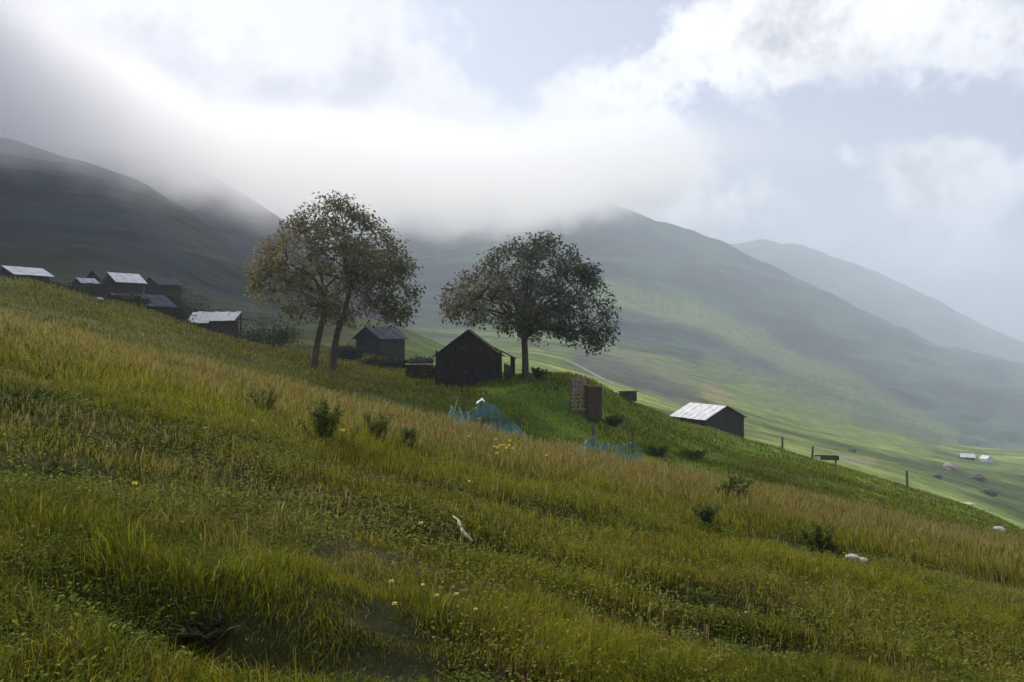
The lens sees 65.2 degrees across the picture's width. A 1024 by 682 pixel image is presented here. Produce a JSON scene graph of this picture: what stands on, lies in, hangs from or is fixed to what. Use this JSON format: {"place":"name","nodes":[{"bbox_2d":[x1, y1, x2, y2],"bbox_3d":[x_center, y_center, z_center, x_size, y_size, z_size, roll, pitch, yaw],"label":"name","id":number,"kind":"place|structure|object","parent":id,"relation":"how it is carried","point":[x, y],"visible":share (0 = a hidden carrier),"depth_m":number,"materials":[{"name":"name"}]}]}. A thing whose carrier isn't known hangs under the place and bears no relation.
{"place":"outdoors","nodes":[
{"label":"outdoors","id":0,"kind":"place"},
{"bbox_2d":[0,137,327,320],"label":"hill","id":1,"kind":"structure","parent":0,"point":[63,220],"depth_m":183.89,"materials":[{"name":"green plant"}]},
{"bbox_2d":[23,140,405,328],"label":"hill","id":2,"kind":"structure","parent":0,"point":[241,220],"depth_m":419.77,"materials":[{"name":"green plant"}]},
{"bbox_2d":[0,186,1023,681],"bbox_3d":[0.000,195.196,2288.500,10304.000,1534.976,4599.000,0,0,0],"label":"ground","id":3,"kind":"structure","parent":0,"point":[800,348],"depth_m":640.06,"materials":[{"name":"green plant"}]},
{"bbox_2d":[19,356,29,381],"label":"flower","id":4,"kind":"object","parent":3,"relation":"on","point":[24,358],"visible":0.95,"depth_m":10.59,"materials":[{"name":"beige plant"}]},
{"bbox_2d":[0,265,54,283],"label":"hut","id":5,"kind":"object","parent":3,"relation":"on","point":[39,274],"visible":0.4,"depth_m":76.24,"materials":[{"name":"metal"}]},
{"bbox_2d":[0,387,86,409],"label":"weed plant","id":6,"kind":"object","parent":3,"relation":"on","point":[15,397],"visible":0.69,"depth_m":9.45,"materials":[{"name":"green plant"}]},
{"bbox_2d":[13,457,101,481],"bbox_3d":[-3.729,1.078,6.560,0.660,0.212,0.651,0,0,-35],"label":"weed plant","id":7,"kind":"object","parent":3,"relation":"on","point":[54,465],"visible":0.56,"depth_m":6.54,"materials":[{"name":"green plant"}]},
{"bbox_2d":[40,277,86,290],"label":"bush","id":8,"kind":"object","parent":3,"relation":"on","point":[64,284],"visible":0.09,"depth_m":74.47,"materials":[{"name":"green plant"}]},
{"bbox_2d":[67,286,101,296],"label":"bush","id":9,"kind":"object","parent":3,"relation":"on","point":[92,292],"visible":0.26,"depth_m":65.88,"materials":[{"name":"green plant"}]},
{"bbox_2d":[71,277,99,291],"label":"hut","id":10,"kind":"object","parent":3,"relation":"on","point":[86,282],"visible":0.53,"depth_m":84.04,"materials":[{"name":"grey metal"}]},
{"bbox_2d":[95,297,103,301],"bbox_3d":[-29.446,-2.961,57.107,0.650,0.364,0.487,0,0,0],"label":"rock","id":11,"kind":"object","parent":3,"relation":"on","point":[99,299],"visible":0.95,"depth_m":56.94,"materials":[{"name":"stone"}]},
{"bbox_2d":[86,270,121,297],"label":"hut","id":12,"kind":"object","parent":3,"relation":"on","point":[98,275],"visible":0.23,"depth_m":96.61,"materials":[{"name":"grey wood"}]},
{"bbox_2d":[99,272,147,297],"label":"hut","id":13,"kind":"object","parent":3,"relation":"on","point":[113,282],"visible":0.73,"depth_m":89.11,"materials":[{"name":"wood"}]},
{"bbox_2d":[104,293,155,306],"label":"bush","id":14,"kind":"object","parent":3,"relation":"on","point":[135,299],"visible":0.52,"depth_m":61.30,"materials":[{"name":"green plant"}]},
{"bbox_2d":[132,482,136,518],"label":"flower","id":15,"kind":"object","parent":3,"relation":"on","point":[134,483],"visible":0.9,"depth_m":5.15,"materials":[{"name":"yellow plant"}]},
{"bbox_2d":[104,292,177,316],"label":"hut","id":16,"kind":"object","parent":3,"relation":"on","point":[164,304],"visible":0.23,"depth_m":67.50,"materials":[{"name":"grey metal"}]},
{"bbox_2d":[143,277,184,303],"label":"hut","id":17,"kind":"object","parent":3,"relation":"on","point":[165,283],"visible":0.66,"depth_m":106.03,"materials":[{"name":"grey wood"}]},
{"bbox_2d":[144,282,205,311],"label":"bush","id":18,"kind":"object","parent":3,"relation":"on","point":[178,296],"visible":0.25,"depth_m":95.23,"materials":[{"name":"green plant"}]},
{"bbox_2d":[169,297,196,321],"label":"bush","id":19,"kind":"object","parent":3,"relation":"on","point":[178,313],"visible":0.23,"depth_m":69.59,"materials":[{"name":"green plant"}]},
{"bbox_2d":[172,294,219,324],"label":"bush","id":20,"kind":"object","parent":3,"relation":"on","point":[192,308],"visible":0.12,"depth_m":80.27,"materials":[{"name":"green plant"}]},
{"bbox_2d":[162,607,247,645],"bbox_3d":[-1.543,1.490,4.137,0.398,0.168,0.509,0,0,29],"label":"weed plant","id":21,"kind":"object","parent":3,"relation":"on","point":[197,629],"visible":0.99,"depth_m":4.08,"materials":[{"name":"green plant"}]},
{"bbox_2d":[188,311,241,338],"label":"shed","id":22,"kind":"structure","parent":3,"relation":"on","point":[206,320],"depth_m":70.50,"materials":[{"name":"grey wood"}]},
{"bbox_2d":[239,386,279,412],"bbox_3d":[-4.560,1.089,14.594,0.729,0.538,0.569,0,0,0],"label":"weed plant","id":23,"kind":"object","parent":3,"relation":"on","point":[268,404],"visible":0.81,"depth_m":14.46,"materials":[{"name":"green plant"}]},
{"bbox_2d":[235,314,315,347],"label":"bush","id":24,"kind":"object","parent":3,"relation":"on","point":[283,336],"visible":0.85,"depth_m":73.73,"materials":[{"name":"green plant"}]},
{"bbox_2d":[297,398,346,441],"bbox_3d":[-2.680,1.175,11.248,0.724,0.730,0.653,0,0,0],"label":"weed plant","id":25,"kind":"object","parent":3,"relation":"on","point":[322,421],"visible":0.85,"depth_m":11.22,"materials":[{"name":"green plant"}]},
{"bbox_2d":[240,189,425,370],"bbox_3d":[-10.254,-3.334,46.142,10.594,10.577,9.729,0,0,0],"label":"tree","id":26,"kind":"object","parent":3,"relation":"on","point":[353,278],"visible":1,"depth_m":44.63,"materials":[{"name":"green plant"}]},
{"bbox_2d":[328,343,369,360],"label":"bush","id":27,"kind":"object","parent":3,"relation":"on","point":[351,353],"visible":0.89,"depth_m":75.44,"materials":[{"name":"green plant"}]},
{"bbox_2d":[361,411,394,441],"bbox_3d":[-2.226,1.481,13.236,0.564,0.667,0.564,0,0,0],"label":"weed plant","id":28,"kind":"object","parent":3,"relation":"on","point":[382,423],"visible":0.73,"depth_m":13.20,"materials":[{"name":"green plant"}]},
{"bbox_2d":[351,326,408,358],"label":"hut","id":29,"kind":"object","parent":3,"relation":"on","point":[378,341],"visible":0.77,"depth_m":84.07,"materials":[{"name":"grey metal"}]},
{"bbox_2d":[357,355,409,368],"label":"bush","id":30,"kind":"object","parent":3,"relation":"on","point":[396,363],"visible":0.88,"depth_m":69.10,"materials":[{"name":"green plant"}]},
{"bbox_2d":[389,579,393,620],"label":"flower","id":31,"kind":"object","parent":3,"relation":"on","point":[391,581],"visible":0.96,"depth_m":4.62,"materials":[{"name":"beige plant"}]},
{"bbox_2d":[392,601,396,635],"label":"flower","id":32,"kind":"object","parent":3,"relation":"on","point":[394,603],"visible":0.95,"depth_m":4.46,"materials":[{"name":"beige plant"}]},
{"bbox_2d":[397,427,416,449],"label":"weed plant","id":33,"kind":"object","parent":3,"relation":"on","point":[409,435],"visible":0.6,"depth_m":13.32,"materials":[{"name":"green plant"}]},
{"bbox_2d":[401,354,434,367],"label":"bush","id":34,"kind":"object","parent":3,"relation":"on","point":[420,365],"visible":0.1,"depth_m":73.53,"materials":[{"name":"green plant"}]},
{"bbox_2d":[405,363,435,378],"bbox_3d":[-5.854,1.969,51.601,2.003,1.032,1.150,0,0,-3],"label":"woodpile","id":35,"kind":"object","parent":3,"relation":"on","point":[414,372],"visible":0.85,"depth_m":51.16,"materials":[{"name":"brown wood"}]},
{"bbox_2d":[408,357,414,363],"bbox_3d":[-6.473,1.301,51.494,0.461,0.515,0.442,0,0,0],"label":"stone","id":36,"kind":"object","parent":35,"relation":"on","point":[411,360],"visible":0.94,"depth_m":51.34,"materials":[{"name":"stone"}]},
{"bbox_2d":[414,356,421,364],"bbox_3d":[-6.053,1.260,51.615,0.516,0.533,0.492,0,0,0],"label":"stone","id":37,"kind":"object","parent":35,"relation":"on","point":[418,360],"visible":0.99,"depth_m":51.44,"materials":[{"name":"stone"}]},
{"bbox_2d":[427,357,433,364],"bbox_3d":[-5.303,1.282,51.805,0.491,0.540,0.451,0,0,0],"label":"stone","id":38,"kind":"object","parent":35,"relation":"on","point":[430,360],"visible":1,"depth_m":51.65,"materials":[{"name":"stone"}]},
{"bbox_2d":[421,583,423,619],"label":"flower","id":39,"kind":"object","parent":3,"relation":"on","point":[422,585],"visible":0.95,"depth_m":4.72,"materials":[{"name":"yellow plant"}]},
{"bbox_2d":[434,594,438,626],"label":"flower","id":40,"kind":"object","parent":3,"relation":"on","point":[436,595],"visible":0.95,"depth_m":4.66,"materials":[{"name":"beige plant"}]},
{"bbox_2d":[454,592,458,628],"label":"flower","id":41,"kind":"object","parent":3,"relation":"on","point":[455,593],"visible":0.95,"depth_m":4.71,"materials":[{"name":"beige plant"}]},
{"bbox_2d":[448,406,465,425],"bbox_3d":[-1.954,2.703,28.347,0.681,0.854,0.484,0,0,0],"label":"netting","id":42,"kind":"object","parent":3,"relation":"on","point":[462,422],"visible":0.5,"depth_m":28.39,"materials":[{"name":"teal fabric"}]},
{"bbox_2d":[452,515,472,540],"bbox_3d":[-0.491,1.824,7.674,0.052,0.196,0.588,0,0,-21],"label":"stick","id":43,"kind":"object","parent":3,"relation":"on","point":[461,528],"visible":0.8,"depth_m":7.62,"materials":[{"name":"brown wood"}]},
{"bbox_2d":[432,329,516,385],"bbox_3d":[-2.385,1.369,51.002,5.165,4.200,5.345,0,0,-2],"label":"hut","id":44,"kind":"object","parent":3,"relation":"on","point":[467,356],"visible":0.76,"depth_m":48.81,"materials":[{"name":"brown wood"}]},
{"bbox_2d":[452,359,466,385],"bbox_3d":[-3.184,1.894,48.715,0.900,1.650,0.100,0,0,-2],"label":"door","id":45,"kind":"structure","parent":44,"relation":"in","point":[459,366],"depth_m":48.72,"materials":[{"name":"grey wood"}]},
{"bbox_2d":[473,608,477,640],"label":"flower","id":46,"kind":"object","parent":3,"relation":"on","point":[475,609],"visible":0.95,"depth_m":4.63,"materials":[{"name":"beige plant"}]},
{"bbox_2d":[483,402,485,427],"bbox_3d":[-1.216,3.485,35.106,0.139,1.680,0.138,0,0,0],"label":"fence post","id":47,"kind":"object","parent":3,"relation":"on","point":[484,418],"visible":0.29,"depth_m":35.06,"materials":[{"name":"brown wood"}]},
{"bbox_2d":[461,402,526,438],"bbox_3d":[-0.664,2.909,28.748,2.470,1.412,0.646,0,0,0],"label":"netting","id":48,"kind":"object","parent":3,"relation":"on","point":[507,430],"visible":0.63,"depth_m":28.83,"materials":[{"name":"teal fabric"}]},
{"bbox_2d":[0,307,1023,681],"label":"grass","id":49,"kind":"structure","parent":3,"relation":"on","point":[774,509],"depth_m":7.25,"materials":[{"name":"green plant"}]},
{"bbox_2d":[0,274,1023,542],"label":"grass","id":50,"kind":"structure","parent":3,"relation":"on","point":[786,466],"depth_m":45.96,"materials":[{"name":"green plant"}]},
{"bbox_2d":[433,230,622,377],"bbox_3d":[1.024,-2.260,48.825,11.511,9.242,10.468,0,0,0],"label":"tree","id":51,"kind":"object","parent":3,"relation":"on","point":[524,323],"visible":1,"depth_m":47.24,"materials":[{"name":"green plant"}]},
{"bbox_2d":[530,367,547,379],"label":"weed plant","id":52,"kind":"object","parent":3,"relation":"on","point":[538,373],"visible":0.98,"depth_m":47.59,"materials":[{"name":"green plant"}]},
{"bbox_2d":[570,391,585,410],"bbox_3d":[3.489,3.163,42.256,0.812,1.020,0.239,0,0,-14],"label":"pallet","id":53,"kind":"object","parent":3,"relation":"on","point":[578,396],"visible":1,"depth_m":42.19,"materials":[{"name":"brown wood"}]},
{"bbox_2d":[571,378,587,391],"bbox_3d":[3.569,2.321,42.416,0.874,0.739,0.258,0,0,-10],"label":"pallet","id":54,"kind":"object","parent":53,"relation":"on","point":[574,387],"visible":0.95,"depth_m":42.35,"materials":[{"name":"brown wood"}]},
{"bbox_2d":[592,424,593,450],"bbox_3d":[3.605,4.479,35.561,0.128,1.600,0.128,0,0,0],"label":"fence post","id":55,"kind":"object","parent":3,"relation":"on","point":[592,434],"visible":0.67,"depth_m":35.52,"materials":[{"name":"grey wood"}]},
{"bbox_2d":[584,385,602,420],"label":"outhouse","id":56,"kind":"structure","parent":3,"relation":"on","point":[593,400],"depth_m":41.98,"materials":[{"name":"brown wood"}]},
{"bbox_2d":[577,435,644,463],"bbox_3d":[3.583,4.023,28.748,2.536,1.220,0.653,0,0,0],"label":"netting","id":57,"kind":"object","parent":3,"relation":"on","point":[604,446],"visible":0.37,"depth_m":28.87,"materials":[{"name":"teal fabric"}]},
{"bbox_2d":[604,415,627,426],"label":"weed plant","id":58,"kind":"object","parent":3,"relation":"on","point":[614,421],"visible":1,"depth_m":42.73,"materials":[{"name":"green plant"}]},
{"bbox_2d":[618,391,637,400],"bbox_3d":[8.226,3.896,56.597,1.250,0.715,0.650,0,0,-15],"label":"wooden box","id":59,"kind":"object","parent":3,"relation":"on","point":[630,395],"visible":0.81,"depth_m":56.34,"materials":[{"name":"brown wood"}]},
{"bbox_2d":[631,433,633,453],"bbox_3d":[5.263,4.851,34.919,0.149,1.700,0.149,0,0,0],"label":"fence post","id":60,"kind":"object","parent":3,"relation":"on","point":[632,440],"visible":0.59,"depth_m":34.87,"materials":[{"name":"grey wood"}]},
{"bbox_2d":[643,443,668,457],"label":"weed plant","id":61,"kind":"object","parent":3,"relation":"on","point":[658,451],"visible":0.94,"depth_m":38.52,"materials":[{"name":"green plant"}]},
{"bbox_2d":[677,448,708,459],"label":"weed plant","id":62,"kind":"object","parent":3,"relation":"on","point":[697,453],"visible":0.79,"depth_m":40.13,"materials":[{"name":"green plant"}]},
{"bbox_2d":[682,586,715,609],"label":"weed plant","id":63,"kind":"object","parent":3,"relation":"on","point":[702,596],"visible":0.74,"depth_m":7.04,"materials":[{"name":"green plant"}]},
{"bbox_2d":[690,503,722,527],"bbox_3d":[2.868,2.601,11.797,0.424,0.420,0.460,0,0,-17],"label":"weed plant","id":64,"kind":"object","parent":3,"relation":"on","point":[707,514],"visible":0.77,"depth_m":11.73,"materials":[{"name":"green plant"}]},
{"bbox_2d":[669,402,747,437],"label":"hut","id":65,"kind":"object","parent":3,"relation":"on","point":[726,418],"visible":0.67,"depth_m":80.43,"materials":[{"name":"metal"}]},
{"bbox_2d":[714,473,755,496],"bbox_3d":[4.607,3.045,16.537,0.844,0.579,0.930,0,0,17],"label":"weed plant","id":66,"kind":"object","parent":3,"relation":"on","point":[738,488],"visible":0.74,"depth_m":16.48,"materials":[{"name":"green plant"}]},
{"bbox_2d":[796,524,837,554],"bbox_3d":[4.574,3.003,12.071,0.652,0.482,0.501,0,0,-21],"label":"weed plant","id":67,"kind":"object","parent":3,"relation":"on","point":[815,536],"visible":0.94,"depth_m":11.99,"materials":[{"name":"green plant"}]},
{"bbox_2d":[814,455,838,464],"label":"feeding trough","id":68,"kind":"object","parent":3,"relation":"on","point":[828,457],"visible":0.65,"depth_m":71.48,"materials":[{"name":"grey wood"}]},
{"bbox_2d":[823,541,844,557],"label":"weed plant","id":69,"kind":"object","parent":3,"relation":"on","point":[833,548],"visible":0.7,"depth_m":11.94,"materials":[{"name":"green plant"}]},
{"bbox_2d":[845,554,858,558],"bbox_3d":[4.615,2.925,10.847,0.185,0.075,0.093,0,0,0],"label":"rock","id":70,"kind":"object","parent":3,"relation":"on","point":[852,556],"visible":0.89,"depth_m":10.82,"materials":[{"name":"stone"}]},
{"bbox_2d":[858,557,867,562],"bbox_3d":[4.738,2.955,10.802,0.119,0.077,0.091,0,0,0],"label":"rock","id":71,"kind":"object","parent":3,"relation":"on","point":[861,559],"visible":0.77,"depth_m":10.77,"materials":[{"name":"stone"}]},
{"bbox_2d":[931,474,942,478],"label":"rock","id":72,"kind":"object","parent":3,"relation":"on","point":[939,476],"visible":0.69,"depth_m":173.84,"materials":[{"name":"stone"}]},
{"bbox_2d":[943,462,956,470],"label":"rock","id":73,"kind":"object","parent":3,"relation":"on","point":[950,466],"visible":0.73,"depth_m":224.88,"materials":[{"name":"stone"}]},
{"bbox_2d":[958,453,975,460],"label":"shed","id":74,"kind":"structure","parent":3,"relation":"on","point":[968,456],"depth_m":329.66,"materials":[{"name":"metal"}]},
{"bbox_2d":[969,474,985,481],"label":"rock","id":75,"kind":"object","parent":3,"relation":"on","point":[980,477],"visible":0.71,"depth_m":208.75,"materials":[{"name":"stone"}]},
{"bbox_2d":[979,455,992,462],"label":"shed","id":76,"kind":"structure","parent":3,"relation":"on","point":[984,458],"depth_m":330.35,"materials":[{"name":"metal"}]},
{"bbox_2d":[979,488,998,496],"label":"rock","id":77,"kind":"object","parent":3,"relation":"on","point":[990,492],"visible":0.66,"depth_m":170.62,"materials":[{"name":"stone"}]},
{"bbox_2d":[992,526,1004,531],"bbox_3d":[26.872,10.409,44.195,0.652,0.360,0.489,0,0,0],"label":"rock","id":78,"kind":"object","parent":3,"relation":"on","point":[997,528],"visible":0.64,"depth_m":44.03,"materials":[{"name":"stone"}]},
{"bbox_2d":[0,0,1023,341],"label":"sky","id":79,"kind":"structure","parent":0,"point":[886,137],"materials":[{"name":"white"}]},
{"bbox_2d":[566,360,620,386],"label":"path","id":80,"kind":"structure","parent":0,"point":[593,373],"depth_m":214.93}
]}

